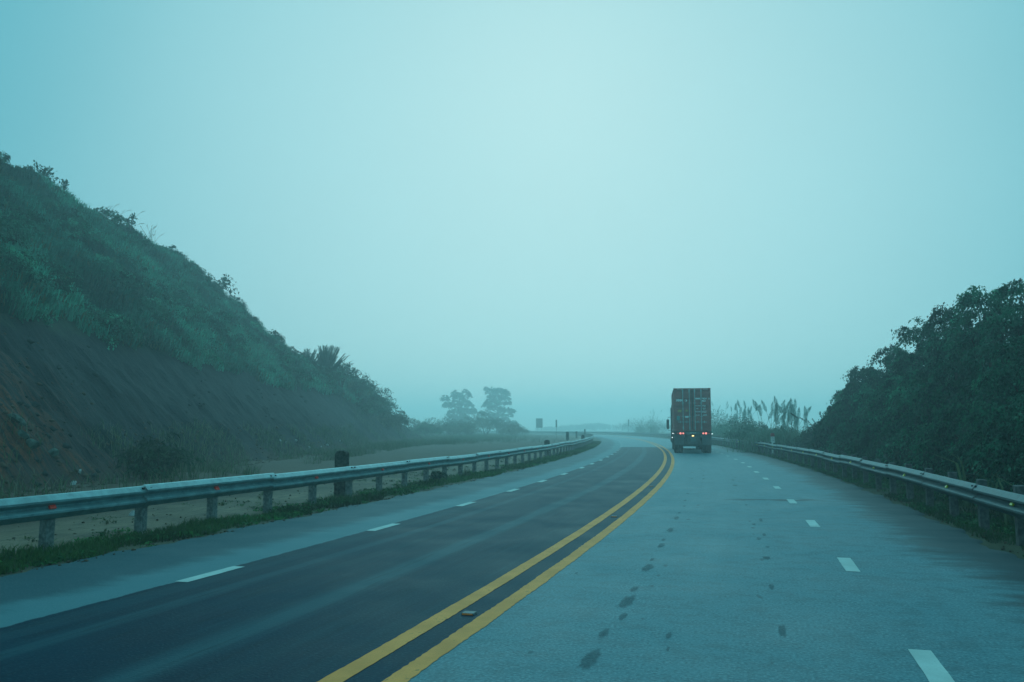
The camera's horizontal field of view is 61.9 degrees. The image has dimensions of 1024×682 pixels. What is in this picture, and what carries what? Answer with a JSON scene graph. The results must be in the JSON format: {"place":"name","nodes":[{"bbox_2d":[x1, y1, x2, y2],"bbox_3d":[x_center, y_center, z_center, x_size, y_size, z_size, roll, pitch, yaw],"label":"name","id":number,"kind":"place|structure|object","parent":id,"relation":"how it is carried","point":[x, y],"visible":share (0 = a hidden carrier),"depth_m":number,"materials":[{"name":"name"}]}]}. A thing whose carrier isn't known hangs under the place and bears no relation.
{"place":"outdoors","nodes":[
{"label":"outdoors","id":0,"kind":"place"},
{"bbox_2d":[0,171,420,491],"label":"hill","id":1,"kind":"structure","parent":0,"point":[132,388],"depth_m":37.83,"materials":[{"name":"soil"}]},
{"bbox_2d":[2,152,10,160],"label":"sapling","id":2,"kind":"object","parent":1,"relation":"on","point":[8,157],"visible":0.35,"depth_m":55.87,"materials":[{"name":"green plant"}]},
{"bbox_2d":[7,413,26,425],"bbox_3d":[-15.460,2.514,26.683,0.523,0.362,0.702,7,-35,40],"label":"rock","id":3,"kind":"object","parent":1,"relation":"on","point":[16,417],"visible":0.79,"depth_m":26.52,"materials":[{"name":"grey stone"}]},
{"bbox_2d":[17,430,29,439],"bbox_3d":[-15.090,2.941,26.285,0.492,0.276,0.466,20,-46,-9],"label":"rock","id":4,"kind":"object","parent":1,"relation":"on","point":[22,433],"visible":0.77,"depth_m":26.16,"materials":[{"name":"grey stone"}]},
{"bbox_2d":[18,165,43,179],"bbox_3d":[-32.910,-11.371,57.797,1.879,1.198,1.741,-2,-6,16],"label":"shrub","id":5,"kind":"object","parent":1,"relation":"on","point":[32,169],"visible":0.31,"depth_m":57.65,"materials":[{"name":"green plant"}]},
{"bbox_2d":[25,439,40,448],"bbox_3d":[-14.793,3.201,26.258,0.443,0.316,0.426,-35,-44,3],"label":"rock","id":6,"kind":"object","parent":1,"relation":"on","point":[33,443],"visible":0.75,"depth_m":26.15,"materials":[{"name":"grey stone"}]},
{"bbox_2d":[33,160,58,182],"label":"sapling","id":7,"kind":"object","parent":1,"relation":"on","point":[43,171],"visible":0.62,"depth_m":60.71,"materials":[{"name":"green plant"}]},
{"bbox_2d":[48,448,58,456],"bbox_3d":[-14.671,3.639,27.135,0.285,0.429,0.510,35,46,13],"label":"rock","id":8,"kind":"object","parent":1,"relation":"on","point":[53,452],"visible":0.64,"depth_m":27.08,"materials":[{"name":"grey stone"}]},
{"bbox_2d":[59,179,68,191],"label":"sapling","id":9,"kind":"object","parent":1,"relation":"on","point":[63,185],"visible":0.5,"depth_m":61.77,"materials":[{"name":"green plant"}]},
{"bbox_2d":[125,212,137,228],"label":"sapling","id":10,"kind":"object","parent":1,"relation":"on","point":[132,217],"visible":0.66,"depth_m":72.06,"materials":[{"name":"green plant"}]},
{"bbox_2d":[140,226,167,250],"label":"silver grass","id":11,"kind":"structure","parent":1,"relation":"on","point":[151,234],"depth_m":75.22,"materials":[{"name":"plant"}]},
{"bbox_2d":[0,319,323,486],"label":"slope stones","id":12,"kind":"object","parent":1,"relation":"on","point":[52,428],"visible":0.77,"depth_m":33.38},
{"bbox_2d":[166,245,186,257],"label":"shrub","id":13,"kind":"object","parent":1,"relation":"on","point":[173,249],"visible":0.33,"depth_m":79.13,"materials":[{"name":"green plant"}]},
{"bbox_2d":[0,312,370,498],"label":"rubble","id":14,"kind":"object","parent":1,"relation":"on","point":[4,465],"visible":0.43,"depth_m":33.47,"materials":[{"name":"grey stone"}]},
{"bbox_2d":[0,150,382,409],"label":"hill grass","id":15,"kind":"structure","parent":1,"relation":"on","point":[164,260],"depth_m":53.39,"materials":[{"name":"green plant"}]},
{"bbox_2d":[216,274,238,297],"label":"sapling","id":16,"kind":"object","parent":1,"relation":"on","point":[224,279],"visible":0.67,"depth_m":85.50,"materials":[{"name":"green plant"}]},
{"bbox_2d":[266,329,285,342],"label":"shrub","id":17,"kind":"object","parent":1,"relation":"on","point":[278,335],"visible":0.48,"depth_m":87.30,"materials":[{"name":"green plant"}]},
{"bbox_2d":[299,348,319,365],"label":"fan palm","id":18,"kind":"object","parent":1,"relation":"on","point":[306,354],"visible":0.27,"depth_m":93.99,"materials":[{"name":"green plant"}]},
{"bbox_2d":[306,344,345,373],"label":"fan palm","id":19,"kind":"object","parent":1,"relation":"on","point":[328,359],"visible":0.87,"depth_m":93.71,"materials":[{"name":"green plant"}]},
{"bbox_2d":[314,363,351,384],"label":"bush","id":20,"kind":"object","parent":1,"relation":"on","point":[324,369],"visible":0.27,"depth_m":91.70,"materials":[{"name":"green plant"}]},
{"bbox_2d":[329,360,361,386],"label":"bush","id":21,"kind":"object","parent":1,"relation":"on","point":[343,370],"visible":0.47,"depth_m":97.85,"materials":[{"name":"green plant"}]},
{"bbox_2d":[344,370,360,386],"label":"bush","id":22,"kind":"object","parent":1,"relation":"on","point":[349,385],"depth_m":97.85,"materials":[{"name":"green plant"}]},
{"bbox_2d":[345,372,376,398],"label":"bush","id":23,"kind":"object","parent":1,"relation":"on","point":[361,385],"visible":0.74,"depth_m":103.39,"materials":[{"name":"green plant"}]},
{"bbox_2d":[361,381,378,394],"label":"bush","id":24,"kind":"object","parent":1,"relation":"on","point":[367,390],"depth_m":97.89,"materials":[{"name":"green plant"}]},
{"bbox_2d":[362,387,392,407],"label":"bush","id":25,"kind":"object","parent":1,"relation":"on","point":[374,398],"visible":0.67,"depth_m":109.43,"materials":[{"name":"green plant"}]},
{"bbox_2d":[376,388,401,414],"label":"bush","id":26,"kind":"object","parent":1,"relation":"on","point":[387,408],"visible":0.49,"depth_m":117.55,"materials":[{"name":"green plant"}]},
{"bbox_2d":[375,410,403,429],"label":"bush","id":27,"kind":"object","parent":1,"relation":"on","point":[385,420],"visible":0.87,"depth_m":105.12,"materials":[{"name":"green plant"}]},
{"bbox_2d":[391,410,411,430],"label":"bush","id":28,"kind":"object","parent":1,"relation":"on","point":[404,420],"visible":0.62,"depth_m":115.24,"materials":[{"name":"green plant"}]},
{"bbox_2d":[0,441,600,574],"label":"verge grass","id":29,"kind":"structure","parent":0,"point":[106,545],"depth_m":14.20,"materials":[{"name":"green plant"}]},
{"bbox_2d":[0,433,601,576],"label":"dirt layby","id":30,"kind":"structure","parent":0,"point":[177,510],"depth_m":22.75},
{"bbox_2d":[109,437,209,478],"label":"tall grass","id":31,"kind":"structure","parent":30,"relation":"on","point":[172,469],"depth_m":30.11,"materials":[{"name":"green plant"}]},
{"bbox_2d":[7,450,552,541],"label":"layby weeds","id":32,"kind":"object","parent":30,"relation":"on","point":[118,531],"visible":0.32,"depth_m":19.30,"materials":[{"name":"green plant"}]},
{"bbox_2d":[0,393,574,498],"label":"dry grass","id":33,"kind":"structure","parent":30,"relation":"on","point":[393,444],"depth_m":43.28,"materials":[{"name":"plant"}]},
{"bbox_2d":[429,470,447,479],"bbox_3d":[-2.446,4.480,27.700,0.771,0.568,0.708,-2,-6,18],"label":"weed","id":34,"kind":"object","parent":30,"relation":"on","point":[437,474],"visible":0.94,"depth_m":27.64,"materials":[{"name":"green plant"}]},
{"bbox_2d":[459,466,470,475],"bbox_3d":[-1.665,4.689,30.611,0.721,0.554,0.828,-2,-6,20],"label":"weed","id":35,"kind":"object","parent":30,"relation":"on","point":[464,472],"visible":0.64,"depth_m":30.61,"materials":[{"name":"green plant"}]},
{"bbox_2d":[536,418,542,433],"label":"road sign","id":36,"kind":"object","parent":30,"relation":"on","point":[539,422],"visible":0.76,"depth_m":238.87,"materials":[{"name":"metal"}]},
{"bbox_2d":[0,433,1023,681],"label":"road","id":37,"kind":"structure","parent":0,"point":[628,559],"depth_m":8.95,"materials":[{"name":"grey asphalt"}]},
{"bbox_2d":[461,611,476,615],"bbox_3d":[-0.395,2.503,7.848,0.127,0.020,0.104,-2,-6,16],"label":"road stud","id":38,"kind":"object","parent":37,"relation":"on","point":[472,613],"visible":1,"depth_m":7.82,"materials":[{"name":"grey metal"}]},
{"bbox_2d":[666,405,711,452],"bbox_3d":[13.836,6.685,66.738,3.342,3.710,16.600,-1,-6,10],"label":"semi truck","id":39,"kind":"object","parent":37,"relation":"on","point":[699,440],"visible":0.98,"depth_m":58.75,"materials":[{"name":"paint"}]},
{"bbox_2d":[671,388,710,430],"bbox_3d":[13.498,5.354,64.915,2.503,2.972,12.572,-1,-6,10],"label":"shipping container","id":40,"kind":"object","parent":39,"relation":"on","point":[691,409],"visible":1,"depth_m":58.83,"materials":[{"name":"metal"}]},
{"bbox_2d":[676,389,692,429],"bbox_3d":[11.901,4.739,58.911,1.095,2.850,0.133,-1,-6,10],"label":"door","id":41,"kind":"structure","parent":40,"relation":"in","point":[684,419],"depth_m":58.92,"materials":[{"name":"metal"}]},
{"bbox_2d":[692,389,708,429],"bbox_3d":[13.011,4.719,58.720,1.171,2.850,0.133,-1,-6,10],"label":"door","id":42,"kind":"structure","parent":40,"relation":"in","point":[700,407],"depth_m":58.73,"materials":[{"name":"metal"}]},
{"bbox_2d":[1,452,1022,576],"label":"gravel","id":43,"kind":"structure","parent":0,"point":[133,549],"depth_m":16.27,"materials":[{"name":"grey gravel"}]},
{"bbox_2d":[0,0,1023,429],"label":"sky","id":44,"kind":"structure","parent":0,"point":[585,211],"materials":[{"name":"blue"}]},
{"bbox_2d":[417,430,804,445],"bbox_3d":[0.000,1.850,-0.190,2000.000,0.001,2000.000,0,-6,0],"label":"ground","id":45,"kind":"structure","parent":0,"point":[668,432],"depth_m":526.08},
{"bbox_2d":[124,458,167,479],"bbox_3d":[-12.361,4.358,28.721,1.334,1.023,1.255,0,-6,0],"label":"bush","id":46,"kind":"object","parent":45,"relation":"on","point":[149,467],"visible":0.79,"depth_m":28.58,"materials":[{"name":"green plant"}]},
{"bbox_2d":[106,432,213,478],"bbox_3d":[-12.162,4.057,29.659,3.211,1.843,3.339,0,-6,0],"label":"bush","id":47,"kind":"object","parent":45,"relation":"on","point":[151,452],"visible":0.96,"depth_m":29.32,"materials":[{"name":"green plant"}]},
{"bbox_2d":[0,431,593,550],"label":"guardrail","id":48,"kind":"object","parent":45,"relation":"on","point":[46,511],"visible":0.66,"depth_m":15.83,"materials":[{"name":"metal"}]},
{"bbox_2d":[334,450,348,495],"bbox_3d":[-4.403,3.544,22.036,0.340,1.443,0.208,-1,-6,9],"label":"marker stone","id":49,"kind":"object","parent":45,"relation":"on","point":[341,458],"visible":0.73,"depth_m":21.97,"materials":[{"name":"concrete"}]},
{"bbox_2d":[408,418,429,433],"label":"scrub bush","id":50,"kind":"object","parent":45,"relation":"on","point":[415,426],"visible":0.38,"depth_m":166.14,"materials":[{"name":"green plant"}]},
{"bbox_2d":[414,422,443,436],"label":"scrub bush","id":51,"kind":"object","parent":45,"relation":"on","point":[429,429],"visible":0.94,"depth_m":154.20,"materials":[{"name":"green plant"}]},
{"bbox_2d":[422,417,454,435],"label":"scrub bush","id":52,"kind":"object","parent":45,"relation":"on","point":[439,425],"visible":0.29,"depth_m":172.74,"materials":[{"name":"green plant"}]},
{"bbox_2d":[435,414,467,434],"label":"scrub bush","id":53,"kind":"object","parent":45,"relation":"on","point":[447,421],"visible":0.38,"depth_m":183.19,"materials":[{"name":"green plant"}]},
{"bbox_2d":[439,389,476,428],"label":"tree","id":54,"kind":"object","parent":45,"relation":"on","point":[460,410],"visible":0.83,"depth_m":338.19,"materials":[{"name":"green plant"}]},
{"bbox_2d":[444,424,483,436],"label":"scrub bush","id":55,"kind":"object","parent":45,"relation":"on","point":[468,428],"visible":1,"depth_m":169.06,"materials":[{"name":"green plant"}]},
{"bbox_2d":[452,413,494,433],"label":"scrub bush","id":56,"kind":"object","parent":45,"relation":"on","point":[475,422],"visible":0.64,"depth_m":189.26,"materials":[{"name":"green plant"}]},
{"bbox_2d":[472,409,500,435],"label":"scrub bush","id":57,"kind":"object","parent":45,"relation":"on","point":[494,422],"visible":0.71,"depth_m":198.84,"materials":[{"name":"green plant"}]},
{"bbox_2d":[476,386,517,432],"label":"tree","id":58,"kind":"object","parent":45,"relation":"on","point":[493,400],"visible":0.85,"depth_m":338.02,"materials":[{"name":"green plant"}]},
{"bbox_2d":[482,417,522,435],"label":"scrub bush","id":59,"kind":"object","parent":45,"relation":"on","point":[503,424],"visible":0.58,"depth_m":201.18,"materials":[{"name":"green plant"}]},
{"bbox_2d":[498,421,530,435],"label":"scrub bush","id":60,"kind":"object","parent":45,"relation":"on","point":[513,429],"visible":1,"depth_m":185.97,"materials":[{"name":"green plant"}]},
{"bbox_2d":[544,440,549,454],"bbox_3d":[2.212,6.885,53.851,0.335,1.284,0.208,-1,-6,9],"label":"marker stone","id":61,"kind":"object","parent":45,"relation":"on","point":[546,442],"visible":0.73,"depth_m":53.80,"materials":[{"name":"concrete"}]},
{"bbox_2d":[535,422,669,430],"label":"wood","id":62,"kind":"object","parent":45,"relation":"on","point":[592,426],"visible":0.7,"depth_m":611.69,"materials":[{"name":"green plant"}]},
{"bbox_2d":[614,418,662,431],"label":"bush","id":63,"kind":"object","parent":45,"relation":"on","point":[641,423],"visible":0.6,"depth_m":269.48,"materials":[{"name":"green plant"}]},
{"bbox_2d":[631,415,670,432],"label":"bush","id":64,"kind":"object","parent":45,"relation":"on","point":[661,426],"visible":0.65,"depth_m":238.26,"materials":[{"name":"green plant"}]},
{"bbox_2d":[711,409,746,430],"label":"bush","id":65,"kind":"object","parent":45,"relation":"on","point":[722,420],"visible":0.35,"depth_m":148.54,"materials":[{"name":"green plant"}]},
{"bbox_2d":[712,415,763,435],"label":"bush","id":66,"kind":"object","parent":45,"relation":"on","point":[733,426],"visible":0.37,"depth_m":95.15,"materials":[{"name":"green plant"}]},
{"bbox_2d":[792,423,817,447],"bbox_3d":[19.588,6.494,55.566,3.205,2.349,2.679,0,-6,0],"label":"bush","id":67,"kind":"object","parent":45,"relation":"on","point":[801,439],"visible":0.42,"depth_m":55.47,"materials":[{"name":"green plant"}]},
{"bbox_2d":[535,433,1023,558],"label":"verge","id":68,"kind":"structure","parent":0,"point":[1015,548],"depth_m":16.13,"materials":[{"name":"green plant"}]},
{"bbox_2d":[631,417,645,432],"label":"pampas grass","id":69,"kind":"structure","parent":68,"relation":"on","point":[640,430],"depth_m":258.07,"materials":[{"name":"beige plant"}]},
{"bbox_2d":[643,410,661,432],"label":"pampas grass","id":70,"kind":"structure","parent":68,"relation":"on","point":[653,429],"depth_m":228.35,"materials":[{"name":"green plant"}]},
{"bbox_2d":[711,401,737,435],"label":"pampas grass","id":71,"kind":"structure","parent":68,"relation":"on","point":[723,423],"depth_m":139.49,"materials":[{"name":"green plant"}]},
{"bbox_2d":[711,404,750,444],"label":"pampas grass","id":72,"kind":"structure","parent":68,"relation":"on","point":[723,430],"depth_m":89.64,"materials":[{"name":"plant"}]},
{"bbox_2d":[723,399,759,447],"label":"pampas grass","id":73,"kind":"structure","parent":68,"relation":"on","point":[744,413],"depth_m":75.53,"materials":[{"name":"beige plant"}]},
{"bbox_2d":[719,420,770,443],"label":"bush","id":74,"kind":"object","parent":68,"relation":"on","point":[744,431],"visible":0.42,"depth_m":71.29,"materials":[{"name":"green plant"}]},
{"bbox_2d":[725,399,796,452],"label":"pampas grass","id":75,"kind":"structure","parent":68,"relation":"on","point":[760,439],"depth_m":61.38,"materials":[{"name":"plant"}]},
{"bbox_2d":[748,422,793,444],"bbox_3d":[20.492,7.269,63.408,4.953,2.473,4.772,6,-8,-43],"label":"bush","id":76,"kind":"object","parent":68,"relation":"on","point":[781,427],"visible":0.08,"depth_m":63.89,"materials":[{"name":"green plant"}]},
{"bbox_2d":[770,433,774,452],"bbox_3d":[17.451,7.007,57.083,0.247,1.700,0.216,-1,-6,11],"label":"kilometre stone","id":77,"kind":"object","parent":68,"relation":"on","point":[772,435],"visible":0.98,"depth_m":57.03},
{"bbox_2d":[528,431,1023,545],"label":"guardrail","id":78,"kind":"object","parent":68,"relation":"on","point":[982,496],"visible":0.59,"depth_m":18.62,"materials":[{"name":"metal"}]},
{"bbox_2d":[745,396,811,453],"bbox_3d":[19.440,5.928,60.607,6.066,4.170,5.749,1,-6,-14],"label":"pampas grass","id":79,"kind":"structure","parent":68,"relation":"on","point":[787,413],"depth_m":60.28,"materials":[{"name":"plant"}]},
{"bbox_2d":[790,412,821,430],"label":"silver grass","id":80,"kind":"structure","parent":68,"relation":"on","point":[806,419],"depth_m":54.25,"materials":[{"name":"plant"}]},
{"bbox_2d":[816,389,843,446],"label":"vine tree","id":81,"kind":"object","parent":68,"relation":"on","point":[835,396],"visible":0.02,"depth_m":51.82,"materials":[{"name":"green plant"}]},
{"bbox_2d":[805,396,861,461],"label":"vine tree","id":82,"kind":"object","parent":68,"relation":"on","point":[824,426],"visible":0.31,"depth_m":43.63,"materials":[{"name":"green plant"}]},
{"bbox_2d":[807,420,860,465],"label":"vine tree","id":83,"kind":"object","parent":68,"relation":"on","point":[837,439],"visible":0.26,"depth_m":38.38,"materials":[{"name":"green plant"}]},
{"bbox_2d":[821,366,880,437],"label":"vine tree","id":84,"kind":"object","parent":68,"relation":"on","point":[855,376],"visible":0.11,"depth_m":46.52,"materials":[{"name":"green plant"}]},
{"bbox_2d":[827,385,880,447],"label":"vine tree","id":85,"kind":"object","parent":68,"relation":"on","point":[859,397],"visible":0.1,"depth_m":38.75,"materials":[{"name":"green plant"}]},
{"bbox_2d":[712,433,1007,490],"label":"dry grass","id":86,"kind":"structure","parent":68,"relation":"on","point":[718,436],"depth_m":82.38,"materials":[{"name":"plant"}]},
{"bbox_2d":[832,407,912,472],"bbox_3d":[14.476,4.114,32.724,4.006,3.180,3.354,0,-6,0],"label":"vine tree","id":87,"kind":"object","parent":68,"relation":"on","point":[864,435],"visible":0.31,"depth_m":32.55,"materials":[{"name":"green plant"}]},
{"bbox_2d":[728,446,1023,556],"bbox_3d":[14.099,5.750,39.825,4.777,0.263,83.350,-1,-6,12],"label":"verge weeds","id":88,"kind":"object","parent":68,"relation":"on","point":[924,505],"visible":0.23,"depth_m":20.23,"materials":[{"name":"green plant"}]},
{"bbox_2d":[843,373,908,448],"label":"vine tree","id":89,"kind":"object","parent":68,"relation":"on","point":[875,404],"visible":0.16,"depth_m":34.76,"materials":[{"name":"green plant"}]},
{"bbox_2d":[848,344,907,417],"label":"vine tree","id":90,"kind":"object","parent":68,"relation":"on","point":[873,380],"visible":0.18,"depth_m":41.78,"materials":[{"name":"green plant"}]},
{"bbox_2d":[883,435,918,465],"bbox_3d":[13.874,3.474,26.807,4.446,2.520,4.298,0,-6,0],"label":"bush","id":91,"kind":"object","parent":68,"relation":"on","point":[900,452],"visible":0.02,"depth_m":26.73,"materials":[{"name":"green plant"}]},
{"bbox_2d":[862,316,940,411],"bbox_3d":[17.756,2.500,36.981,4.929,7.178,3.953,0,-6,0],"label":"vine tree","id":92,"kind":"object","parent":68,"relation":"on","point":[904,364],"visible":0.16,"depth_m":36.79,"materials":[{"name":"green plant"}]},
{"bbox_2d":[869,409,933,479],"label":"vine tree","id":93,"kind":"object","parent":68,"relation":"on","point":[897,443],"visible":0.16,"depth_m":27.61,"materials":[{"name":"green plant"}]},
{"bbox_2d":[859,366,950,465],"bbox_3d":[15.291,3.166,30.762,4.626,4.585,3.525,1,-6,-12],"label":"vine tree","id":94,"kind":"object","parent":68,"relation":"on","point":[901,397],"visible":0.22,"depth_m":30.97,"materials":[{"name":"green plant"}]},
{"bbox_2d":[888,352,981,463],"bbox_3d":[14.621,2.738,27.487,4.193,4.769,3.880,4,-7,-31],"label":"vine tree","id":95,"kind":"object","parent":68,"relation":"on","point":[942,366],"visible":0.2,"depth_m":27.23,"materials":[{"name":"green plant"}]},
{"bbox_2d":[894,302,983,406],"bbox_3d":[17.031,2.089,33.069,3.976,7.197,3.536,1,-6,-12],"label":"vine tree","id":96,"kind":"object","parent":68,"relation":"on","point":[933,344],"visible":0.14,"depth_m":32.91,"materials":[{"name":"green plant"}]},
{"bbox_2d":[887,399,993,481],"bbox_3d":[12.686,3.221,23.673,3.816,3.257,3.068,0,-6,0],"label":"vine tree","id":97,"kind":"object","parent":68,"relation":"on","point":[940,432],"visible":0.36,"depth_m":23.59,"materials":[{"name":"green plant"}]},
{"bbox_2d":[924,435,976,508],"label":"tall grass","id":98,"kind":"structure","parent":68,"relation":"on","point":[966,503],"depth_m":18.30,"materials":[{"name":"green plant"}]},
{"bbox_2d":[917,285,1020,407],"bbox_3d":[16.267,1.657,29.045,4.518,7.236,3.645,-4,-7,34],"label":"vine tree","id":99,"kind":"object","parent":68,"relation":"on","point":[961,341],"visible":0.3,"depth_m":29.00,"materials":[{"name":"green plant"}]},
{"bbox_2d":[923,339,1014,454],"bbox_3d":[14.052,2.377,24.429,4.282,4.863,3.855,0,-6,0],"label":"vine tree","id":100,"kind":"object","parent":68,"relation":"on","point":[984,350],"visible":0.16,"depth_m":24.31,"materials":[{"name":"green plant"}]},
{"bbox_2d":[945,457,1000,497],"bbox_3d":[12.192,2.751,18.589,4.340,2.189,4.397,2,-6,-20],"label":"bush","id":101,"kind":"object","parent":68,"relation":"on","point":[974,476],"visible":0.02,"depth_m":19.76,"materials":[{"name":"green plant"}]},
{"bbox_2d":[923,394,1023,500],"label":"vine tree","id":102,"kind":"object","parent":68,"relation":"on","point":[981,428],"visible":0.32,"depth_m":20.17,"materials":[{"name":"green plant"}]},
{"bbox_2d":[938,334,1023,470],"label":"vine tree","id":103,"kind":"object","parent":68,"relation":"on","point":[1013,350],"visible":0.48,"depth_m":21.49,"materials":[{"name":"green plant"}]},
{"bbox_2d":[971,464,1022,517],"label":"tall grass","id":104,"kind":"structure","parent":68,"relation":"on","point":[996,486],"depth_m":16.58,"materials":[{"name":"green plant"}]},
{"bbox_2d":[974,278,1023,384],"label":"vine tree","id":105,"kind":"object","parent":68,"relation":"on","point":[997,325],"visible":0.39,"depth_m":26.07,"materials":[{"name":"green plant"}]},
{"bbox_2d":[988,468,1022,524],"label":"tall grass","id":106,"kind":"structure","parent":68,"relation":"on","point":[1007,516],"depth_m":15.32,"materials":[{"name":"green plant"}]},
{"bbox_2d":[991,420,1023,517],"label":"vine tree","id":107,"kind":"object","parent":68,"relation":"on","point":[1013,472],"visible":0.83,"depth_m":16.01,"materials":[{"name":"green plant"}]}
]}

